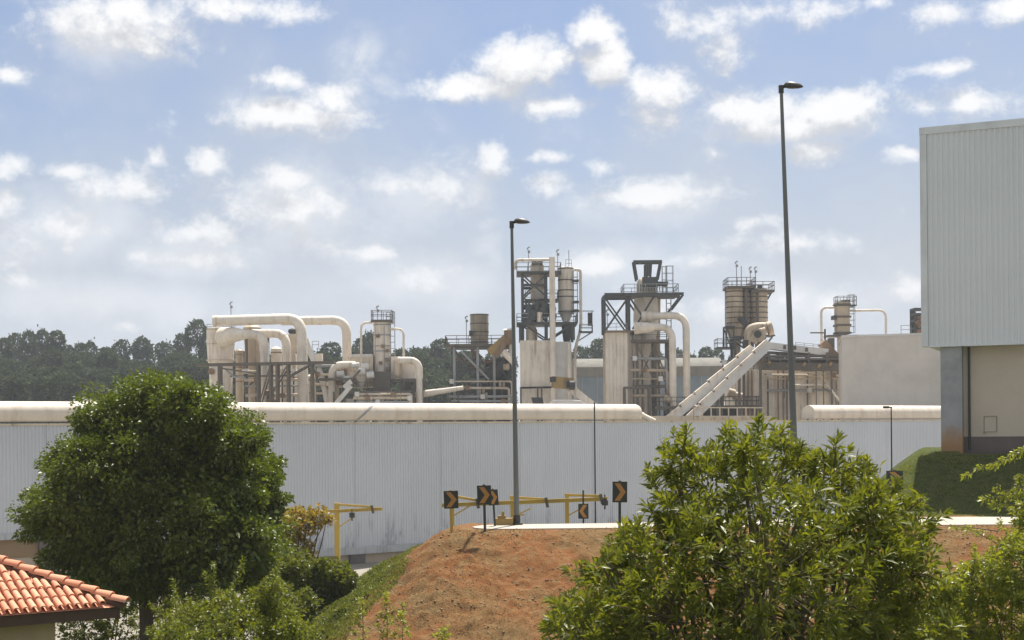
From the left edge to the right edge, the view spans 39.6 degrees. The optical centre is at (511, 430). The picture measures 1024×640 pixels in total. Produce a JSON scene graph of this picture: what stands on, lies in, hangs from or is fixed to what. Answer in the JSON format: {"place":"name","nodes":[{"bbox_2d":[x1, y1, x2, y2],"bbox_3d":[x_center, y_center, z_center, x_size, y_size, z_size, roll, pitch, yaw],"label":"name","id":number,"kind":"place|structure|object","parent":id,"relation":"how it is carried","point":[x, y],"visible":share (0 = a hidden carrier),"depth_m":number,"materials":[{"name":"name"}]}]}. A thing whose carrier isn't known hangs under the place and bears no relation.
{"place":"outdoors","nodes":[
{"label":"outdoors","id":0,"kind":"place"},
{"bbox_2d":[288,328,296,369],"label":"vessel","id":1,"kind":"object","parent":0,"point":[292,334],"visible":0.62,"depth_m":189.48,"materials":[{"name":"beige paint"}]},
{"bbox_2d":[0,0,1023,420],"label":"sky","id":2,"kind":"structure","parent":0,"point":[165,165],"materials":[{"name":"blue"}]},
{"bbox_2d":[55,447,1023,639],"bbox_3d":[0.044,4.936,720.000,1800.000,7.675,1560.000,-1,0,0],"label":"ground","id":3,"kind":"structure","parent":0,"point":[536,574],"depth_m":45.00,"materials":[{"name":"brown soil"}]},
{"bbox_2d":[0,336,15,366],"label":"gum tree","id":4,"kind":"object","parent":3,"relation":"on","point":[8,350],"visible":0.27,"depth_m":335.29,"materials":[{"name":"green plant"}]},
{"bbox_2d":[0,373,29,423],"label":"gum tree","id":5,"kind":"object","parent":3,"relation":"on","point":[12,385],"visible":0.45,"depth_m":245.71,"materials":[{"name":"green plant"}]},
{"bbox_2d":[17,330,38,368],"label":"gum tree","id":6,"kind":"object","parent":3,"relation":"on","point":[29,348],"visible":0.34,"depth_m":331.95,"materials":[{"name":"green plant"}]},
{"bbox_2d":[31,324,48,365],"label":"gum tree","id":7,"kind":"object","parent":3,"relation":"on","point":[42,333],"visible":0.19,"depth_m":350.39,"materials":[{"name":"green plant"}]},
{"bbox_2d":[28,373,61,423],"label":"gum tree","id":8,"kind":"object","parent":3,"relation":"on","point":[36,389],"visible":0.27,"depth_m":257.96,"materials":[{"name":"green plant"}]},
{"bbox_2d":[36,364,64,401],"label":"gum tree","id":9,"kind":"object","parent":3,"relation":"on","point":[52,369],"visible":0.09,"depth_m":272.62,"materials":[{"name":"green plant"}]},
{"bbox_2d":[44,330,66,360],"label":"gum tree","id":10,"kind":"object","parent":3,"relation":"on","point":[55,344],"visible":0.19,"depth_m":331.34,"materials":[{"name":"green plant"}]},
{"bbox_2d":[40,371,85,422],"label":"gum tree","id":11,"kind":"object","parent":3,"relation":"on","point":[73,387],"visible":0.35,"depth_m":245.83,"materials":[{"name":"green plant"}]},
{"bbox_2d":[0,555,129,639],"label":"house","id":12,"kind":"structure","parent":3,"relation":"on","point":[36,603],"depth_m":27.68,"materials":[{"name":"tile"}]},
{"bbox_2d":[64,351,101,373],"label":"gum tree","id":13,"kind":"object","parent":3,"relation":"on","point":[87,357],"visible":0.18,"depth_m":297.06,"materials":[{"name":"green plant"}]},
{"bbox_2d":[77,380,109,400],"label":"gum tree","id":14,"kind":"object","parent":3,"relation":"on","point":[96,384],"visible":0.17,"depth_m":248.42,"materials":[{"name":"green plant"}]},
{"bbox_2d":[95,372,118,395],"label":"gum tree","id":15,"kind":"object","parent":3,"relation":"on","point":[106,377],"visible":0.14,"depth_m":255.97,"materials":[{"name":"green plant"}]},
{"bbox_2d":[96,347,121,373],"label":"gum tree","id":16,"kind":"object","parent":3,"relation":"on","point":[111,363],"visible":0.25,"depth_m":298.37,"materials":[{"name":"green plant"}]},
{"bbox_2d":[111,339,131,358],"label":"gum tree","id":17,"kind":"object","parent":3,"relation":"on","point":[121,347],"visible":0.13,"depth_m":354.02,"materials":[{"name":"green plant"}]},
{"bbox_2d":[129,335,157,365],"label":"gum tree","id":18,"kind":"object","parent":3,"relation":"on","point":[145,352],"visible":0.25,"depth_m":351.78,"materials":[{"name":"green plant"}]},
{"bbox_2d":[5,367,300,639],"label":"broad tree","id":19,"kind":"object","parent":3,"relation":"on","point":[116,466],"visible":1,"depth_m":38.75,"materials":[{"name":"green plant"}]},
{"bbox_2d":[55,585,254,639],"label":"understorey bush","id":20,"kind":"object","parent":3,"relation":"on","point":[102,625],"visible":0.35,"depth_m":42.63,"materials":[{"name":"green plant"}]},
{"bbox_2d":[154,339,174,365],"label":"gum tree","id":21,"kind":"object","parent":3,"relation":"on","point":[162,346],"visible":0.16,"depth_m":367.81,"materials":[{"name":"green plant"}]},
{"bbox_2d":[172,333,187,359],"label":"gum tree","id":22,"kind":"object","parent":3,"relation":"on","point":[176,345],"visible":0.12,"depth_m":363.15,"materials":[{"name":"green plant"}]},
{"bbox_2d":[178,360,208,384],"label":"gum tree","id":23,"kind":"object","parent":3,"relation":"on","point":[203,370],"visible":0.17,"depth_m":277.46,"materials":[{"name":"green plant"}]},
{"bbox_2d":[184,318,206,373],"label":"gum tree","id":24,"kind":"object","parent":3,"relation":"on","point":[194,341],"visible":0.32,"depth_m":334.62,"materials":[{"name":"green plant"}]},
{"bbox_2d":[206,302,234,422],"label":"silo","id":25,"kind":"object","parent":3,"relation":"on","point":[216,353],"visible":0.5,"depth_m":183.68,"materials":[{"name":"beige paint"}]},
{"bbox_2d":[143,555,320,639],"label":"feathery shrub","id":26,"kind":"object","parent":3,"relation":"on","point":[218,621],"visible":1,"depth_m":23.97,"materials":[{"name":"green plant"}]},
{"bbox_2d":[235,349,243,401],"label":"vertical pipe","id":27,"kind":"object","parent":3,"relation":"on","point":[239,354],"visible":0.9,"depth_m":191.55,"materials":[{"name":"beige metal"}]},
{"bbox_2d":[229,330,268,421],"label":"duct","id":28,"kind":"object","parent":3,"relation":"on","point":[260,338],"visible":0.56,"depth_m":179.97,"materials":[{"name":"beige metal"}]},
{"bbox_2d":[215,327,244,346],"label":"duct hood","id":29,"kind":"object","parent":28,"relation":"attached to","point":[222,338],"visible":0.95,"depth_m":180.95,"materials":[{"name":"beige paint"}]},
{"bbox_2d":[243,325,269,422],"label":"cyclone","id":30,"kind":"object","parent":3,"relation":"on","point":[252,350],"visible":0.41,"depth_m":188.08,"materials":[{"name":"beige paint"}]},
{"bbox_2d":[212,314,308,421],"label":"duct","id":31,"kind":"object","parent":3,"relation":"on","point":[296,322],"visible":0.6,"depth_m":180.43,"materials":[{"name":"beige metal"}]},
{"bbox_2d":[196,361,335,422],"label":"walkway","id":32,"kind":"structure","parent":3,"relation":"on","point":[277,375],"depth_m":177.15,"materials":[{"name":"metal"}]},
{"bbox_2d":[242,369,297,421],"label":"pipe rack","id":33,"kind":"object","parent":3,"relation":"on","point":[284,395],"visible":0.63,"depth_m":182.01,"materials":[{"name":"grey metal"}]},
{"bbox_2d":[252,329,291,421],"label":"duct","id":34,"kind":"object","parent":3,"relation":"on","point":[283,337],"visible":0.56,"depth_m":183.18,"materials":[{"name":"beige metal"}]},
{"bbox_2d":[271,347,281,421],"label":"vertical pipe","id":35,"kind":"object","parent":3,"relation":"on","point":[276,354],"visible":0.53,"depth_m":190.38,"materials":[{"name":"beige metal"}]},
{"bbox_2d":[240,568,323,633],"bbox_3d":[-7.334,5.326,44.186,2.576,3.014,2.683,-1,0,-30],"label":"bush","id":36,"kind":"object","parent":3,"relation":"on","point":[310,599],"visible":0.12,"depth_m":43.79,"materials":[{"name":"green plant"}]},
{"bbox_2d":[277,502,336,580],"bbox_3d":[-7.750,5.049,52.039,2.691,4.770,1.799,-1,0,0],"label":"yellowing tree","id":37,"kind":"object","parent":3,"relation":"on","point":[310,515],"visible":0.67,"depth_m":51.95,"materials":[{"name":"yellow plant"}]},
{"bbox_2d":[265,537,361,612],"bbox_3d":[-7.044,4.947,48.173,4.067,2.915,3.175,-1,0,0],"label":"yard bush","id":38,"kind":"object","parent":3,"relation":"on","point":[329,581],"visible":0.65,"depth_m":47.30,"materials":[{"name":"green plant"}]},
{"bbox_2d":[314,364,338,421],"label":"pipe rack","id":39,"kind":"object","parent":3,"relation":"on","point":[316,375],"visible":0.34,"depth_m":184.38,"materials":[{"name":"metal"}]},
{"bbox_2d":[307,338,327,402],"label":"chute","id":40,"kind":"object","parent":39,"relation":"attached to","point":[313,356],"visible":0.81,"depth_m":184.69,"materials":[{"name":"white paint"}]},
{"bbox_2d":[320,341,341,360],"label":"gum tree","id":41,"kind":"object","parent":3,"relation":"on","point":[337,350],"visible":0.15,"depth_m":341.58,"materials":[{"name":"green plant"}]},
{"bbox_2d":[283,503,381,562],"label":"lifting frame","id":42,"kind":"object","parent":3,"relation":"on","point":[337,511],"visible":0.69,"depth_m":69.84,"materials":[{"name":"yellow metal"}]},
{"bbox_2d":[328,361,355,421],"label":"duct","id":43,"kind":"object","parent":3,"relation":"on","point":[334,368],"visible":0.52,"depth_m":181.60,"materials":[{"name":"white metal"}]},
{"bbox_2d":[307,550,407,639],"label":"weeds","id":44,"kind":"object","parent":3,"relation":"on","point":[348,602],"visible":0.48,"depth_m":45.75,"materials":[{"name":"green plant"}]},
{"bbox_2d":[349,597,368,639],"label":"seedling","id":45,"kind":"object","parent":3,"relation":"on","point":[361,609],"visible":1,"depth_m":41.00,"materials":[{"name":"green plant"}]},
{"bbox_2d":[319,354,412,421],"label":"pump house","id":46,"kind":"structure","parent":3,"relation":"on","point":[362,374],"depth_m":182.40,"materials":[{"name":"beige paint"}]},
{"bbox_2d":[281,316,350,360],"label":"duct","id":47,"kind":"object","parent":46,"relation":"attached to","point":[342,324],"visible":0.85,"depth_m":187.50,"materials":[{"name":"beige metal"}]},
{"bbox_2d":[362,329,373,355],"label":"gum tree","id":48,"kind":"object","parent":3,"relation":"on","point":[369,347],"visible":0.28,"depth_m":338.91,"materials":[{"name":"green plant"}]},
{"bbox_2d":[353,392,412,421],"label":"pipe rack","id":49,"kind":"object","parent":3,"relation":"on","point":[377,398],"visible":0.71,"depth_m":179.96,"materials":[{"name":"grey metal"}]},
{"bbox_2d":[371,305,395,421],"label":"vessel tower","id":50,"kind":"structure","parent":3,"relation":"on","point":[382,345],"depth_m":183.96,"materials":[{"name":"grey metal"}]},
{"bbox_2d":[372,589,401,639],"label":"seedling","id":51,"kind":"object","parent":3,"relation":"on","point":[385,597],"visible":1,"depth_m":40.98,"materials":[{"name":"green plant"}]},
{"bbox_2d":[387,602,411,639],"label":"seedling","id":52,"kind":"object","parent":3,"relation":"on","point":[402,613],"visible":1,"depth_m":40.90,"materials":[{"name":"green plant"}]},
{"bbox_2d":[391,356,426,421],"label":"process box","id":53,"kind":"object","parent":3,"relation":"on","point":[403,372],"visible":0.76,"depth_m":183.80,"materials":[{"name":"beige paint"}]},
{"bbox_2d":[398,357,422,421],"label":"duct","id":54,"kind":"object","parent":3,"relation":"on","point":[416,363],"visible":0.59,"depth_m":181.61,"materials":[{"name":"beige metal"}]},
{"bbox_2d":[406,351,435,368],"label":"gum tree","id":55,"kind":"object","parent":3,"relation":"on","point":[426,359],"visible":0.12,"depth_m":294.85,"materials":[{"name":"green plant"}]},
{"bbox_2d":[411,372,446,421],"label":"gum tree","id":56,"kind":"object","parent":3,"relation":"on","point":[433,377],"visible":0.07,"depth_m":258.77,"materials":[{"name":"green plant"}]},
{"bbox_2d":[424,381,450,421],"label":"gum tree","id":57,"kind":"object","parent":3,"relation":"on","point":[432,399],"visible":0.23,"depth_m":253.64,"materials":[{"name":"green plant"}]},
{"bbox_2d":[412,385,465,421],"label":"conveyor","id":58,"kind":"object","parent":3,"relation":"on","point":[436,392],"visible":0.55,"depth_m":182.73,"materials":[{"name":"beige metal"}]},
{"bbox_2d":[428,338,449,365],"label":"gum tree","id":59,"kind":"object","parent":3,"relation":"on","point":[439,350],"visible":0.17,"depth_m":334.99,"materials":[{"name":"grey plant"}]},
{"bbox_2d":[444,490,458,531],"bbox_3d":[-2.049,2.887,47.936,0.501,1.739,0.138,-1,0,0],"label":"chevron sign","id":60,"kind":"object","parent":3,"relation":"on","point":[450,499],"visible":0.93,"depth_m":47.89,"materials":[{"name":"black metal"}]},
{"bbox_2d":[456,374,475,421],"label":"gum tree","id":61,"kind":"object","parent":3,"relation":"on","point":[465,377],"visible":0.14,"depth_m":257.07,"materials":[{"name":"grey plant"}]},
{"bbox_2d":[456,350,482,399],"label":"gum tree","id":62,"kind":"object","parent":3,"relation":"on","point":[460,366],"visible":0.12,"depth_m":299.05,"materials":[{"name":"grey plant"}]},
{"bbox_2d":[0,399,940,579],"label":"warehouse","id":63,"kind":"structure","parent":3,"relation":"on","point":[404,475],"depth_m":95.33,"materials":[{"name":"beige paint"}]},
{"bbox_2d":[445,316,511,421],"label":"steel stage","id":64,"kind":"object","parent":3,"relation":"on","point":[497,369],"visible":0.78,"depth_m":186.34,"materials":[{"name":"beige paint"}]},
{"bbox_2d":[469,314,488,343],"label":"storage tank","id":65,"kind":"object","parent":64,"relation":"on","point":[479,324],"visible":0.9,"depth_m":187.95,"materials":[{"name":"metal"}]},
{"bbox_2d":[448,379,512,421],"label":"pipe rack","id":66,"kind":"object","parent":3,"relation":"on","point":[484,396],"visible":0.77,"depth_m":185.37,"materials":[{"name":"grey metal"}]},
{"bbox_2d":[477,484,490,531],"bbox_3d":[-0.921,2.752,47.339,0.482,1.883,0.118,-1,0,0],"label":"chevron sign","id":67,"kind":"object","parent":3,"relation":"on","point":[484,495],"visible":0.93,"depth_m":47.28,"materials":[{"name":"metal"}]},
{"bbox_2d":[442,493,607,525],"bbox_3d":[0.522,3.953,57.777,6.732,2.739,0.615,-1,0,0],"label":"lifting frame","id":68,"kind":"object","parent":3,"relation":"on","point":[567,500],"visible":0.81,"depth_m":57.59,"materials":[{"name":"yellow metal"}]},
{"bbox_2d":[516,246,577,420],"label":"cyclone tower","id":69,"kind":"structure","parent":3,"relation":"on","point":[534,367],"depth_m":182.50,"materials":[{"name":"beige paint"}]},
{"bbox_2d":[487,328,511,364],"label":"bucket chute","id":70,"kind":"object","parent":69,"relation":"attached to","point":[497,347],"visible":0.84,"depth_m":182.30,"materials":[{"name":"paint"}]},
{"bbox_2d":[549,257,555,420],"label":"riser pipe","id":71,"kind":"object","parent":69,"relation":"attached to","point":[552,306],"visible":0.5,"depth_m":181.68,"materials":[{"name":"beige metal"}]},
{"bbox_2d":[558,250,578,341],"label":"cyclone silo","id":72,"kind":"object","parent":69,"relation":"attached to","point":[566,283],"visible":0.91,"depth_m":184.61,"materials":[{"name":"beige paint"}]},
{"bbox_2d":[573,268,582,420],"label":"bent pipe","id":73,"kind":"object","parent":3,"relation":"on","point":[580,317],"visible":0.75,"depth_m":184.34,"materials":[{"name":"beige metal"}]},
{"bbox_2d":[578,490,588,522],"bbox_3d":[2.570,3.029,51.232,0.369,1.717,0.106,-1,0,0],"label":"chevron sign","id":74,"kind":"object","parent":3,"relation":"on","point":[583,512],"visible":0.93,"depth_m":51.19,"materials":[{"name":"metal"}]},
{"bbox_2d":[589,338,602,358],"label":"gum tree","id":75,"kind":"object","parent":3,"relation":"on","point":[597,352],"visible":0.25,"depth_m":331.50,"materials":[{"name":"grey plant"}]},
{"bbox_2d":[612,481,626,527],"bbox_3d":[3.540,2.694,46.639,0.494,2.072,0.118,-1,0,0],"label":"chevron sign","id":76,"kind":"object","parent":3,"relation":"on","point":[619,492],"visible":0.93,"depth_m":46.59,"materials":[{"name":"metal"}]},
{"bbox_2d":[603,309,640,420],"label":"ribbed tank","id":77,"kind":"object","parent":3,"relation":"on","point":[619,349],"visible":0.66,"depth_m":182.26,"materials":[{"name":"beige metal"}]},
{"bbox_2d":[601,260,683,415],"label":"tower","id":78,"kind":"structure","parent":3,"relation":"on","point":[648,296],"depth_m":183.58,"materials":[{"name":"grey metal"}]},
{"bbox_2d":[634,311,656,334],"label":"duct reducer","id":79,"kind":"object","parent":78,"relation":"attached to","point":[643,326],"visible":1,"depth_m":180.13,"materials":[{"name":"beige paint"}]},
{"bbox_2d":[652,323,676,411],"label":"duct","id":80,"kind":"object","parent":78,"relation":"attached to","point":[668,330],"visible":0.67,"depth_m":180.01,"materials":[{"name":"beige metal"}]},
{"bbox_2d":[572,358,721,420],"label":"barrel hall","id":81,"kind":"structure","parent":3,"relation":"on","point":[590,377],"depth_m":213.06,"materials":[{"name":"metal"}]},
{"bbox_2d":[630,356,668,415],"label":"pipe rack","id":82,"kind":"object","parent":3,"relation":"on","point":[644,369],"visible":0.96,"depth_m":180.69,"materials":[{"name":"metal"}]},
{"bbox_2d":[290,450,1023,639],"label":"grass","id":83,"kind":"structure","parent":3,"relation":"on","point":[350,623],"depth_m":50.90,"materials":[{"name":"green plant"}]},
{"bbox_2d":[657,312,690,399],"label":"duct","id":84,"kind":"object","parent":3,"relation":"on","point":[682,318],"visible":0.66,"depth_m":181.41,"materials":[{"name":"white metal"}]},
{"bbox_2d":[653,388,758,415],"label":"platform","id":85,"kind":"structure","parent":3,"relation":"on","point":[733,393],"depth_m":179.51,"materials":[{"name":"metal"}]},
{"bbox_2d":[666,345,753,415],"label":"covered conveyor","id":86,"kind":"object","parent":3,"relation":"on","point":[688,403],"visible":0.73,"depth_m":176.45,"materials":[{"name":"beige metal"}]},
{"bbox_2d":[685,339,772,415],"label":"covered conveyor","id":87,"kind":"object","parent":3,"relation":"on","point":[738,372],"visible":0.76,"depth_m":174.85,"materials":[{"name":"beige metal"}]},
{"bbox_2d":[714,261,774,369],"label":"silo cluster","id":88,"kind":"object","parent":3,"relation":"on","point":[749,304],"visible":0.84,"depth_m":189.39,"materials":[{"name":"beige paint"}]},
{"bbox_2d":[737,316,773,347],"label":"blower","id":89,"kind":"object","parent":88,"relation":"attached to","point":[755,333],"visible":1,"depth_m":184.40,"materials":[{"name":"beige paint"}]},
{"bbox_2d":[536,411,965,639],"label":"bush","id":90,"kind":"object","parent":3,"relation":"on","point":[801,568],"visible":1,"depth_m":14.49,"materials":[{"name":"green plant"}]},
{"bbox_2d":[724,370,838,419],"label":"square tank","id":91,"kind":"object","parent":3,"relation":"on","point":[777,404],"visible":0.1,"depth_m":181.50,"materials":[{"name":"beige metal"}]},
{"bbox_2d":[778,81,802,530],"bbox_3d":[9.319,-3.959,46.994,0.816,15.232,0.720,-1,0,0],"label":"street lamp","id":92,"kind":"object","parent":3,"relation":"on","point":[791,370],"visible":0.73,"depth_m":47.01,"materials":[{"name":"metal"}]},
{"bbox_2d":[765,373,838,419],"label":"pipe rack","id":93,"kind":"object","parent":3,"relation":"on","point":[808,390],"visible":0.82,"depth_m":180.71,"materials":[{"name":"grey metal"}]},
{"bbox_2d":[815,371,831,419],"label":"support trestle","id":94,"kind":"object","parent":3,"relation":"on","point":[823,388],"visible":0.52,"depth_m":179.14,"materials":[{"name":"metal"}]},
{"bbox_2d":[756,342,838,370],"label":"conveyor gallery","id":95,"kind":"object","parent":94,"relation":"on","point":[803,360],"visible":0.78,"depth_m":178.08,"materials":[{"name":"white paint"}]},
{"bbox_2d":[810,329,836,354],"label":"tipping chute","id":96,"kind":"object","parent":95,"relation":"attached to","point":[829,343],"visible":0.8,"depth_m":180.20,"materials":[{"name":"metal"}]},
{"bbox_2d":[823,294,856,352],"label":"tower","id":97,"kind":"structure","parent":3,"relation":"on","point":[841,317],"depth_m":184.10,"materials":[{"name":"beige metal"}]},
{"bbox_2d":[838,333,940,419],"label":"plain block","id":98,"kind":"structure","parent":3,"relation":"on","point":[901,369],"depth_m":156.39,"materials":[{"name":"white paint"}]},
{"bbox_2d":[901,308,920,332],"bbox_3d":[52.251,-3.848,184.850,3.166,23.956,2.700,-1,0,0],"label":"roof machine","id":99,"kind":"object","parent":98,"relation":"on","point":[915,322],"visible":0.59,"depth_m":184.20,"materials":[{"name":"grey metal"}]},
{"bbox_2d":[899,445,1023,639],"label":"bush","id":100,"kind":"object","parent":3,"relation":"on","point":[1000,582],"visible":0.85,"depth_m":17.84,"materials":[{"name":"green plant"}]},
{"bbox_2d":[919,118,1023,453],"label":"shed","id":101,"kind":"structure","parent":3,"relation":"on","point":[972,240],"depth_m":59.27,"materials":[{"name":"metal"}]},
{"bbox_2d":[531,376,596,403],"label":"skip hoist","id":102,"kind":"object","parent":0,"point":[565,383],"visible":0.83,"depth_m":175.20,"materials":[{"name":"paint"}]},
{"bbox_2d":[472,516,1017,529],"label":"road","id":103,"kind":"structure","parent":0,"point":[973,521],"depth_m":49.29,"materials":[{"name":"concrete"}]},
{"bbox_2d":[509,218,529,524],"bbox_3d":[0.283,-1.979,50.174,0.775,11.024,0.411,-1,0,-25],"label":"street lamp","id":104,"kind":"object","parent":103,"relation":"on","point":[516,518],"visible":0.94,"depth_m":50.08,"materials":[{"name":"metal"}]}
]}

